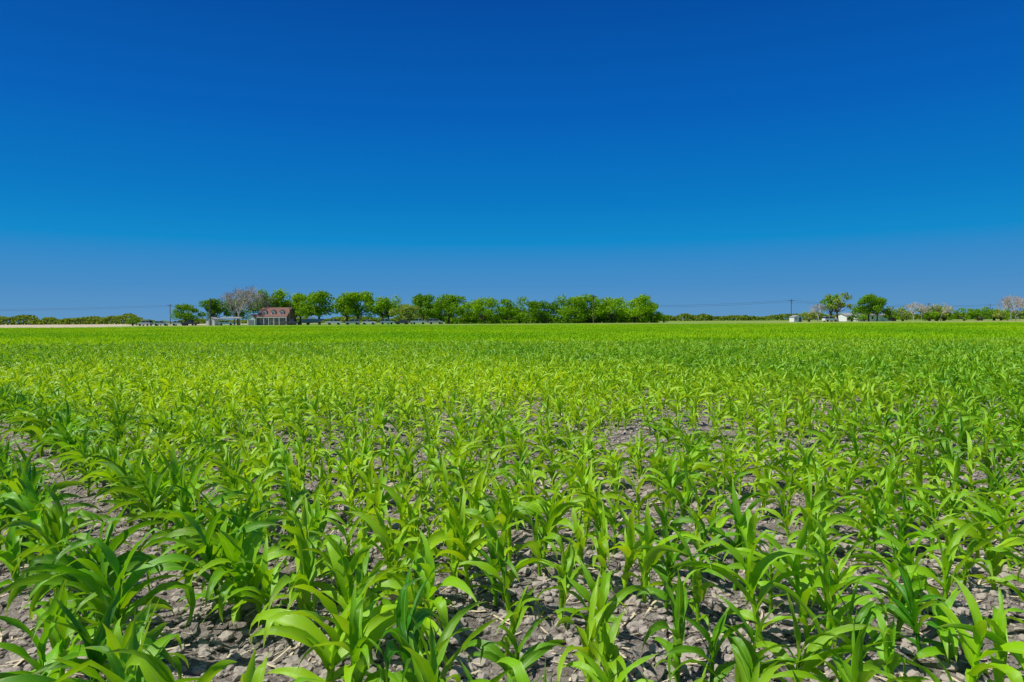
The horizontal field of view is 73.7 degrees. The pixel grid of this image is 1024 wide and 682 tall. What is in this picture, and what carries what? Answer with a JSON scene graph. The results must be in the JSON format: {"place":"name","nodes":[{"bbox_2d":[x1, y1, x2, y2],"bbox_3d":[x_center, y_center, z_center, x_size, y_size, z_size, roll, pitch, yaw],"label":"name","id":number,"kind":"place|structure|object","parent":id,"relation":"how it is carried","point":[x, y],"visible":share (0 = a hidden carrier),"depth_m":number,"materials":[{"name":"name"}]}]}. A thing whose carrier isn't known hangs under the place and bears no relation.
{"place":"outdoors","nodes":[
{"label":"outdoors","id":0,"kind":"place"},
{"bbox_2d":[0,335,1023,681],"bbox_3d":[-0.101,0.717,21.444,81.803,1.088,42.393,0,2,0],"label":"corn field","id":1,"kind":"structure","parent":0,"point":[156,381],"depth_m":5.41,"materials":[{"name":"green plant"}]},
{"bbox_2d":[0,318,1023,681],"bbox_3d":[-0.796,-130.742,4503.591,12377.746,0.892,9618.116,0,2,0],"label":"ground","id":2,"kind":"structure","parent":0,"point":[550,628],"depth_m":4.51,"materials":[{"name":"soil"}]},
{"bbox_2d":[126,317,141,325],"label":"shrub","id":3,"kind":"object","parent":2,"relation":"on","point":[135,322],"visible":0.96,"depth_m":237.40,"materials":[{"name":"green plant"}]},
{"bbox_2d":[137,320,152,325],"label":"parked suv","id":4,"kind":"object","parent":2,"relation":"on","point":[147,322],"visible":0.99,"depth_m":231.08,"materials":[{"name":"silver metal"}]},
{"bbox_2d":[153,321,169,325],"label":"parked car","id":5,"kind":"object","parent":2,"relation":"on","point":[156,323],"visible":1,"depth_m":226.12,"materials":[{"name":"white paint"}]},
{"bbox_2d":[171,321,183,325],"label":"parked car","id":6,"kind":"object","parent":2,"relation":"on","point":[175,323],"visible":0.8,"depth_m":227.03,"materials":[{"name":"white paint"}]},
{"bbox_2d":[170,303,200,325],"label":"live oak tree","id":7,"kind":"object","parent":2,"relation":"on","point":[188,315],"visible":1,"depth_m":230.36,"materials":[{"name":"green plant"}]},
{"bbox_2d":[181,320,198,325],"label":"parked pickup","id":8,"kind":"object","parent":2,"relation":"on","point":[187,322],"visible":1,"depth_m":226.09,"materials":[{"name":"paint"}]},
{"bbox_2d":[205,317,220,324],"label":"storage shed","id":9,"kind":"structure","parent":2,"relation":"on","point":[215,320],"depth_m":231.06,"materials":[{"name":"white paint"}]},
{"bbox_2d":[197,297,231,317],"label":"live oak tree","id":10,"kind":"object","parent":2,"relation":"on","point":[217,310],"visible":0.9,"depth_m":236.35,"materials":[{"name":"green plant"}]},
{"bbox_2d":[218,321,233,324],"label":"parked car","id":11,"kind":"object","parent":2,"relation":"on","point":[224,322],"visible":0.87,"depth_m":226.02,"materials":[{"name":"white paint"}]},
{"bbox_2d":[220,317,243,324],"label":"carport","id":12,"kind":"object","parent":2,"relation":"on","point":[224,318],"visible":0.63,"depth_m":231.50,"materials":[{"name":"white paint"}]},
{"bbox_2d":[214,291,251,324],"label":"bare pecan tree","id":13,"kind":"object","parent":2,"relation":"on","point":[230,302],"visible":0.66,"depth_m":238.34,"materials":[{"name":"grey wood"}]},
{"bbox_2d":[224,299,251,324],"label":"live oak tree","id":14,"kind":"object","parent":2,"relation":"on","point":[242,313],"visible":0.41,"depth_m":242.82,"materials":[{"name":"green plant"}]},
{"bbox_2d":[221,286,263,324],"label":"bare pecan tree","id":15,"kind":"object","parent":2,"relation":"on","point":[247,293],"visible":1,"depth_m":233.53,"materials":[{"name":"grey wood"}]},
{"bbox_2d":[247,315,257,324],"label":"garage wing","id":16,"kind":"structure","parent":2,"relation":"on","point":[251,319],"depth_m":229.23,"materials":[{"name":"white paint"}]},
{"bbox_2d":[242,290,275,312],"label":"bare pecan tree","id":17,"kind":"object","parent":2,"relation":"on","point":[253,305],"visible":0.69,"depth_m":238.21,"materials":[{"name":"grey plant"}]},
{"bbox_2d":[248,288,292,313],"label":"live oak tree","id":18,"kind":"object","parent":2,"relation":"on","point":[280,295],"visible":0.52,"depth_m":242.36,"materials":[{"name":"green plant"}]},
{"bbox_2d":[258,309,295,324],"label":"walls","id":19,"kind":"structure","parent":2,"relation":"on","point":[293,315],"depth_m":230.17,"materials":[{"name":"brick"}]},
{"bbox_2d":[256,317,286,324],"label":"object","id":20,"kind":"structure","parent":19,"relation":"attached to","point":[271,321],"depth_m":229.60,"materials":[{"name":"white paint"}]},
{"bbox_2d":[256,307,296,316],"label":"roof","id":21,"kind":"structure","parent":19,"relation":"on","point":[278,314],"depth_m":231.40,"materials":[{"name":"red"}]},
{"bbox_2d":[262,310,283,313],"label":"dormers","id":22,"kind":"object","parent":21,"relation":"on","point":[272,312],"visible":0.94,"depth_m":230.59,"materials":[{"name":"white paint"}]},
{"bbox_2d":[285,319,301,324],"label":"parked pickup","id":23,"kind":"object","parent":2,"relation":"on","point":[292,321],"visible":1,"depth_m":225.69,"materials":[{"name":"paint"}]},
{"bbox_2d":[282,292,311,324],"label":"live oak tree","id":24,"kind":"object","parent":2,"relation":"on","point":[296,298],"visible":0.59,"depth_m":243.59,"materials":[{"name":"green plant"}]},
{"bbox_2d":[301,316,323,324],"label":"boat on trailer","id":25,"kind":"object","parent":2,"relation":"on","point":[309,320],"visible":1,"depth_m":225.49,"materials":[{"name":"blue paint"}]},
{"bbox_2d":[293,290,341,324],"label":"live oak tree","id":26,"kind":"object","parent":2,"relation":"on","point":[312,307],"visible":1,"depth_m":235.41,"materials":[{"name":"green plant"}]},
{"bbox_2d":[325,319,341,324],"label":"parked pickup","id":27,"kind":"object","parent":2,"relation":"on","point":[333,321],"visible":1,"depth_m":225.56,"materials":[{"name":"white paint"}]},
{"bbox_2d":[334,298,362,323],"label":"live oak tree","id":28,"kind":"object","parent":2,"relation":"on","point":[342,312],"visible":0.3,"depth_m":246.97,"materials":[{"name":"green plant"}]},
{"bbox_2d":[345,319,359,324],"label":"parked suv","id":29,"kind":"object","parent":2,"relation":"on","point":[356,321],"visible":1,"depth_m":226.08,"materials":[{"name":"silver metal"}]},
{"bbox_2d":[336,291,380,323],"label":"live oak tree","id":30,"kind":"object","parent":2,"relation":"on","point":[351,300],"visible":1,"depth_m":235.65,"materials":[{"name":"green plant"}]},
{"bbox_2d":[362,320,375,323],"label":"parked car","id":31,"kind":"object","parent":2,"relation":"on","point":[366,321],"visible":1,"depth_m":226.02,"materials":[{"name":"white paint"}]},
{"bbox_2d":[374,302,391,318],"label":"live oak tree","id":32,"kind":"object","parent":2,"relation":"on","point":[382,316],"visible":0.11,"depth_m":253.76,"materials":[{"name":"green plant"}]},
{"bbox_2d":[380,319,393,323],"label":"parked suv","id":33,"kind":"object","parent":2,"relation":"on","point":[382,321],"visible":0.91,"depth_m":226.03,"materials":[{"name":"white paint"}]},
{"bbox_2d":[373,295,401,323],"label":"live oak tree","id":34,"kind":"object","parent":2,"relation":"on","point":[385,305],"visible":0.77,"depth_m":238.61,"materials":[{"name":"green plant"}]},
{"bbox_2d":[395,320,409,323],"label":"parked car","id":35,"kind":"object","parent":2,"relation":"on","point":[402,321],"visible":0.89,"depth_m":226.11,"materials":[{"name":"paint"}]},
{"bbox_2d":[388,303,420,320],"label":"pale mesquite tree","id":36,"kind":"object","parent":2,"relation":"on","point":[404,309],"visible":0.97,"depth_m":230.26,"materials":[{"name":"green plant"}]},
{"bbox_2d":[397,303,426,323],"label":"live oak tree","id":37,"kind":"object","parent":2,"relation":"on","point":[413,313],"visible":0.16,"depth_m":250.13,"materials":[{"name":"green plant"}]},
{"bbox_2d":[410,318,426,323],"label":"parked pickup","id":38,"kind":"object","parent":2,"relation":"on","point":[418,320],"visible":0.9,"depth_m":226.06,"materials":[{"name":"white paint"}]},
{"bbox_2d":[407,293,438,320],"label":"live oak tree","id":39,"kind":"object","parent":2,"relation":"on","point":[421,301],"visible":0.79,"depth_m":235.79,"materials":[{"name":"green plant"}]},
{"bbox_2d":[428,319,442,323],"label":"parked suv","id":40,"kind":"object","parent":2,"relation":"on","point":[430,321],"visible":0.88,"depth_m":227.03,"materials":[{"name":"silver metal"}]},
{"bbox_2d":[428,302,458,323],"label":"live oak tree","id":41,"kind":"object","parent":2,"relation":"on","point":[441,317],"visible":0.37,"depth_m":250.97,"materials":[{"name":"green plant"}]},
{"bbox_2d":[429,294,466,323],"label":"live oak tree","id":42,"kind":"object","parent":2,"relation":"on","point":[448,301],"visible":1,"depth_m":233.99,"materials":[{"name":"green plant"}]},
{"bbox_2d":[454,302,480,319],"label":"live oak tree","id":43,"kind":"object","parent":2,"relation":"on","point":[465,307],"visible":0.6,"depth_m":245.41,"materials":[{"name":"green plant"}]},
{"bbox_2d":[466,296,502,323],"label":"live oak tree","id":44,"kind":"object","parent":2,"relation":"on","point":[478,307],"visible":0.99,"depth_m":236.21,"materials":[{"name":"green plant"}]},
{"bbox_2d":[493,306,514,319],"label":"live oak tree","id":45,"kind":"object","parent":2,"relation":"on","point":[506,318],"visible":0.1,"depth_m":253.11,"materials":[{"name":"green plant"}]},
{"bbox_2d":[0,310,1023,324],"bbox_3d":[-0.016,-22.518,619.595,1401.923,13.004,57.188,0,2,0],"label":"distant treeline","id":46,"kind":"object","parent":2,"relation":"on","point":[27,319],"visible":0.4,"depth_m":630.40,"materials":[{"name":"green plant"}]},
{"bbox_2d":[495,296,542,323],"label":"live oak tree","id":47,"kind":"object","parent":2,"relation":"on","point":[509,311],"visible":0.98,"depth_m":233.57,"materials":[{"name":"green plant"}]},
{"bbox_2d":[529,300,561,322],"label":"live oak tree","id":48,"kind":"object","parent":2,"relation":"on","point":[546,314],"visible":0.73,"depth_m":238.45,"materials":[{"name":"green plant"}]},
{"bbox_2d":[445,316,659,323],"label":"hedgerow","id":49,"kind":"object","parent":2,"relation":"on","point":[571,320],"visible":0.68,"depth_m":244.98,"materials":[{"name":"green plant"}]},
{"bbox_2d":[548,294,587,322],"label":"live oak tree","id":50,"kind":"object","parent":2,"relation":"on","point":[568,311],"visible":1,"depth_m":235.96,"materials":[{"name":"green plant"}]},
{"bbox_2d":[572,293,609,322],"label":"live oak tree","id":51,"kind":"object","parent":2,"relation":"on","point":[587,299],"visible":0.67,"depth_m":237.65,"materials":[{"name":"green plant"}]},
{"bbox_2d":[592,295,596,322],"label":"utility pole","id":52,"kind":"object","parent":2,"relation":"on","point":[593,296],"visible":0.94,"depth_m":230.58,"materials":[{"name":"brown wood"}]},
{"bbox_2d":[594,296,627,322],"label":"live oak tree","id":53,"kind":"object","parent":2,"relation":"on","point":[609,306],"visible":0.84,"depth_m":237.38,"materials":[{"name":"green plant"}]},
{"bbox_2d":[616,293,657,322],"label":"live oak tree","id":54,"kind":"object","parent":2,"relation":"on","point":[633,311],"visible":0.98,"depth_m":232.88,"materials":[{"name":"green plant"}]},
{"bbox_2d":[642,301,664,322],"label":"live oak tree","id":55,"kind":"object","parent":2,"relation":"on","point":[657,316],"visible":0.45,"depth_m":238.71,"materials":[{"name":"green plant"}]},
{"bbox_2d":[659,315,669,322],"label":"shrub","id":56,"kind":"object","parent":2,"relation":"on","point":[665,319],"visible":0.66,"depth_m":244.21,"materials":[{"name":"green plant"}]},
{"bbox_2d":[789,315,802,321],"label":"garden shed","id":57,"kind":"structure","parent":2,"relation":"on","point":[796,318],"depth_m":235.99,"materials":[{"name":"white paint"}]},
{"bbox_2d":[799,311,820,321],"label":"shrub","id":58,"kind":"object","parent":2,"relation":"on","point":[807,318],"visible":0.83,"depth_m":242.78,"materials":[{"name":"green plant"}]},
{"bbox_2d":[808,304,827,321],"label":"bare pecan tree","id":59,"kind":"object","parent":2,"relation":"on","point":[819,305],"visible":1,"depth_m":235.78,"materials":[{"name":"grey wood"}]},
{"bbox_2d":[819,294,838,321],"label":"elm tree","id":60,"kind":"object","parent":2,"relation":"on","point":[828,301],"visible":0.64,"depth_m":242.37,"materials":[{"name":"green plant"}]},
{"bbox_2d":[822,316,837,321],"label":"parked suv","id":61,"kind":"object","parent":2,"relation":"on","point":[828,318],"visible":1,"depth_m":232.06,"materials":[{"name":"white paint"}]},
{"bbox_2d":[825,292,853,321],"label":"elm tree","id":62,"kind":"object","parent":2,"relation":"on","point":[837,304],"visible":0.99,"depth_m":238.78,"materials":[{"name":"green plant"}]},
{"bbox_2d":[847,314,859,321],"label":"shrub","id":63,"kind":"object","parent":2,"relation":"on","point":[851,318],"visible":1,"depth_m":241.31,"materials":[{"name":"green plant"}]},
{"bbox_2d":[854,314,871,320],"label":"front gable","id":64,"kind":"structure","parent":2,"relation":"on","point":[870,317],"depth_m":264.17,"materials":[{"name":"white paint"}]},
{"bbox_2d":[859,314,869,320],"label":"shrub","id":65,"kind":"object","parent":2,"relation":"on","point":[865,317],"visible":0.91,"depth_m":249.26,"materials":[{"name":"green plant"}]},
{"bbox_2d":[849,293,883,320],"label":"live oak tree","id":66,"kind":"object","parent":2,"relation":"on","point":[868,309],"visible":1,"depth_m":240.74,"materials":[{"name":"green plant"}]},
{"bbox_2d":[865,296,890,320],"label":"live oak tree","id":67,"kind":"object","parent":2,"relation":"on","point":[882,302],"visible":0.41,"depth_m":243.88,"materials":[{"name":"green plant"}]},
{"bbox_2d":[882,311,902,320],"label":"shrub","id":68,"kind":"object","parent":2,"relation":"on","point":[891,317],"visible":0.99,"depth_m":243.54,"materials":[{"name":"green plant"}]},
{"bbox_2d":[880,307,910,320],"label":"shrub","id":69,"kind":"object","parent":2,"relation":"on","point":[905,313],"visible":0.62,"depth_m":245.21,"materials":[{"name":"green plant"}]},
{"bbox_2d":[894,308,913,320],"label":"shrub","id":70,"kind":"object","parent":2,"relation":"on","point":[902,312],"visible":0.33,"depth_m":248.49,"materials":[{"name":"green plant"}]},
{"bbox_2d":[905,302,926,320],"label":"bare pecan tree","id":71,"kind":"object","parent":2,"relation":"on","point":[913,306],"visible":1,"depth_m":237.78,"materials":[{"name":"grey wood"}]},
{"bbox_2d":[916,305,931,320],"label":"bare pecan tree","id":72,"kind":"object","parent":2,"relation":"on","point":[924,309],"visible":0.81,"depth_m":239.52,"materials":[{"name":"grey wood"}]},
{"bbox_2d":[915,306,943,320],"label":"shrub","id":73,"kind":"object","parent":2,"relation":"on","point":[932,309],"visible":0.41,"depth_m":243.02,"materials":[{"name":"green plant"}]},
{"bbox_2d":[922,310,939,320],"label":"shrub","id":74,"kind":"object","parent":2,"relation":"on","point":[931,316],"visible":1,"depth_m":239.10,"materials":[{"name":"green plant"}]},
{"bbox_2d":[925,304,950,320],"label":"shrub","id":75,"kind":"object","parent":2,"relation":"on","point":[945,315],"visible":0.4,"depth_m":244.38,"materials":[{"name":"green plant"}]},
{"bbox_2d":[932,303,952,320],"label":"bare pecan tree","id":76,"kind":"object","parent":2,"relation":"on","point":[948,309],"visible":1,"depth_m":241.18,"materials":[{"name":"grey plant"}]},
{"bbox_2d":[936,306,954,320],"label":"shrub","id":77,"kind":"object","parent":2,"relation":"on","point":[948,317],"visible":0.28,"depth_m":249.40,"materials":[{"name":"green plant"}]},
{"bbox_2d":[950,307,978,320],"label":"shrub","id":78,"kind":"object","parent":2,"relation":"on","point":[970,313],"visible":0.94,"depth_m":242.30,"materials":[{"name":"green plant"}]},
{"bbox_2d":[969,310,992,320],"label":"shrub","id":79,"kind":"object","parent":2,"relation":"on","point":[981,318],"visible":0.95,"depth_m":239.62,"materials":[{"name":"green plant"}]},
{"bbox_2d":[967,306,995,320],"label":"shrub","id":80,"kind":"object","parent":2,"relation":"on","point":[986,310],"visible":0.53,"depth_m":243.90,"materials":[{"name":"green plant"}]},
{"bbox_2d":[983,308,1006,320],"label":"shrub","id":81,"kind":"object","parent":2,"relation":"on","point":[998,312],"visible":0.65,"depth_m":243.56,"materials":[{"name":"green plant"}]},
{"bbox_2d":[992,308,1013,320],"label":"shrub","id":82,"kind":"object","parent":2,"relation":"on","point":[1005,316],"visible":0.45,"depth_m":249.08,"materials":[{"name":"green plant"}]},
{"bbox_2d":[996,295,1023,320],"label":"bare pecan tree","id":83,"kind":"object","parent":2,"relation":"on","point":[1008,299],"visible":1,"depth_m":235.05,"materials":[{"name":"grey wood"}]},
{"bbox_2d":[1000,296,1023,320],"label":"bare pecan tree","id":84,"kind":"object","parent":2,"relation":"on","point":[1013,308],"visible":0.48,"depth_m":239.18,"materials":[{"name":"grey wood"}]},
{"bbox_2d":[0,321,1023,346],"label":"corn field","id":85,"kind":"structure","parent":0,"point":[565,332],"depth_m":72.04,"materials":[{"name":"green plant"}]},
{"bbox_2d":[0,0,1023,323],"label":"sky","id":86,"kind":"structure","parent":0,"point":[678,153],"materials":[{"name":"blue"}]},
{"bbox_2d":[838,314,880,320],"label":"walls","id":87,"kind":"structure","parent":0,"point":[841,317],"depth_m":268.14,"materials":[{"name":"white paint"}]},
{"bbox_2d":[834,313,882,315],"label":"roof","id":88,"kind":"structure","parent":87,"relation":"on","point":[847,314],"depth_m":268.34,"materials":[{"name":"grey metal"}]},
{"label":"utility pole","id":89,"kind":"object","parent":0,"visible":0},
{"bbox_2d":[15,300,1015,310],"bbox_3d":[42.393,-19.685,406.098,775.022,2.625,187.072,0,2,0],"label":"power lines","id":90,"kind":"object","parent":89,"relation":"attached to","point":[518,305],"visible":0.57,"depth_m":329.62,"materials":[{"name":"metal"}]}
]}

